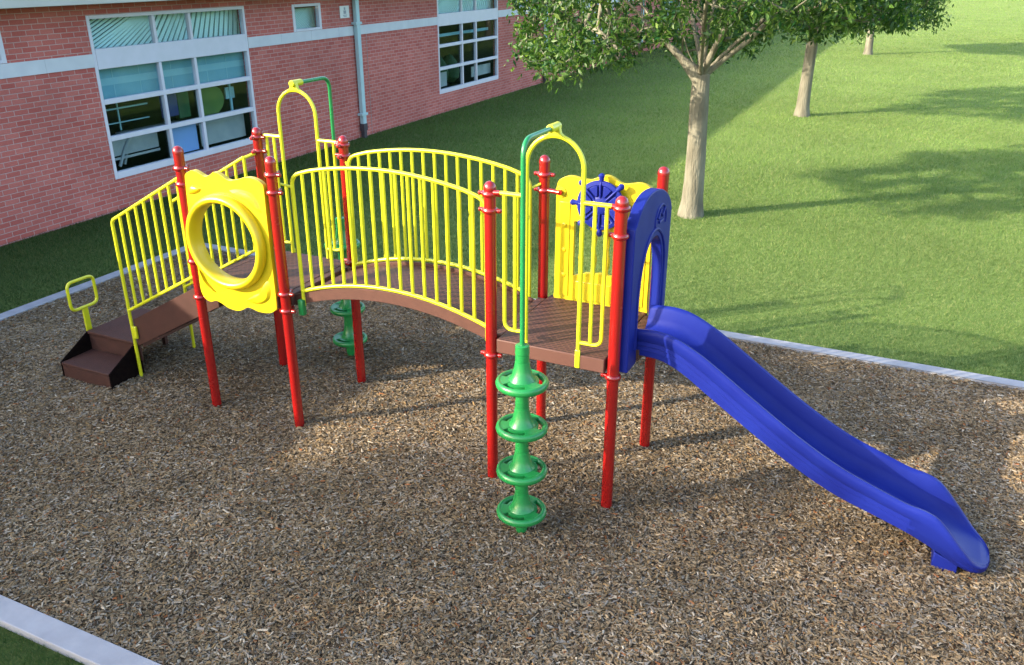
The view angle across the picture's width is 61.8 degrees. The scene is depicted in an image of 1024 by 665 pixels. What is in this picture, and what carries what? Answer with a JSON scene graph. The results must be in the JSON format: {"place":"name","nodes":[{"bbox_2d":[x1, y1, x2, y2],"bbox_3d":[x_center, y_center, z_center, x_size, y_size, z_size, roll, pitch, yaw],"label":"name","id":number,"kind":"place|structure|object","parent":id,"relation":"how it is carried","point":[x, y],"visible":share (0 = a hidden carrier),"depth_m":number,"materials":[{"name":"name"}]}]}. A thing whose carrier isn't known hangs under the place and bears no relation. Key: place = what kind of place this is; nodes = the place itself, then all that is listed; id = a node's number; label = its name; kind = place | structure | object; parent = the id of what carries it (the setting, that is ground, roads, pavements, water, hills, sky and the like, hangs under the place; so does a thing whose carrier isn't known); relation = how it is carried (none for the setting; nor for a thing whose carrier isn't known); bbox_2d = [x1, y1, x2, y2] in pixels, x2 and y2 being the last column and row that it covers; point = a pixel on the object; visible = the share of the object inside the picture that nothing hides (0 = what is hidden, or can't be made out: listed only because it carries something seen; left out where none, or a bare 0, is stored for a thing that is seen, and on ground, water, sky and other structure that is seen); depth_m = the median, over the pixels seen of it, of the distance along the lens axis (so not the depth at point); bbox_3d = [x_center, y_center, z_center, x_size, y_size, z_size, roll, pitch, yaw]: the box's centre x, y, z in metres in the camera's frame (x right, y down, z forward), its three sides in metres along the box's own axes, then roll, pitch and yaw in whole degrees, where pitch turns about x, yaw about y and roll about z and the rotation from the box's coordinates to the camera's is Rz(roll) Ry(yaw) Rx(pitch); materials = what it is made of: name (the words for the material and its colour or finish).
{"place":"outdoors","nodes":[
{"label":"outdoors","id":0,"kind":"place"},
{"bbox_2d":[0,0,1023,664],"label":"lawn","id":1,"kind":"structure","parent":0,"point":[896,332],"depth_m":20.05,"materials":[{"name":"green plant"}]},
{"bbox_2d":[0,0,725,246],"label":"school building","id":2,"kind":"structure","parent":1,"relation":"on","point":[106,106],"depth_m":20.23,"materials":[{"name":"red brick"}]},
{"bbox_2d":[0,33,6,63],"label":"window","id":3,"kind":"structure","parent":2,"relation":"in","point":[3,59],"depth_m":15.28,"materials":[{"name":"white glass"}]},
{"bbox_2d":[85,6,257,179],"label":"window","id":4,"kind":"structure","parent":2,"relation":"in","point":[166,80],"depth_m":19.42,"materials":[{"name":"clear glass"}]},
{"bbox_2d":[291,3,321,31],"bbox_3d":[-5.497,-8.406,22.819,0.393,0.716,1.558,11,26,23],"label":"window","id":5,"kind":"structure","parent":2,"relation":"in","point":[303,18],"depth_m":22.93,"materials":[{"name":"clear glass"}]},
{"bbox_2d":[437,0,497,93],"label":"window","id":6,"kind":"structure","parent":2,"relation":"in","point":[465,27],"depth_m":31.80,"materials":[{"name":"clear glass"}]},
{"bbox_2d":[583,0,613,45],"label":"window","id":7,"kind":"structure","parent":2,"relation":"in","point":[612,0],"depth_m":44.09,"materials":[{"name":"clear glass"}]},
{"bbox_2d":[0,243,1023,664],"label":"curb","id":8,"kind":"structure","parent":1,"relation":"on","point":[70,641],"depth_m":6.88,"materials":[{"name":"concrete"}]},
{"bbox_2d":[0,249,1023,664],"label":"mulch bed","id":9,"kind":"object","parent":1,"relation":"on","point":[538,616],"visible":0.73,"depth_m":7.97,"materials":[{"name":"brown wood"}]},
{"bbox_2d":[60,76,989,572],"bbox_3d":[-0.627,-0.464,8.784,10.464,3.720,2.653,13,27,28],"label":"play structure","id":10,"kind":"object","parent":9,"relation":"on","point":[602,322],"visible":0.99,"depth_m":8.35,"materials":[{"name":"yellow plastic"}]},
{"bbox_2d":[504,0,931,218],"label":"lawn tree","id":11,"kind":"object","parent":1,"relation":"on","point":[573,48],"visible":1,"depth_m":15.29,"materials":[{"name":"green plant"}]},
{"bbox_2d":[698,0,954,116],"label":"lawn tree","id":12,"kind":"object","parent":1,"relation":"on","point":[802,108],"visible":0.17,"depth_m":27.02,"materials":[{"name":"green plant"}]},
{"bbox_2d":[863,0,950,54],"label":"lawn tree","id":13,"kind":"object","parent":1,"relation":"on","point":[868,49],"visible":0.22,"depth_m":48.65,"materials":[{"name":"beige plant"}]}
]}

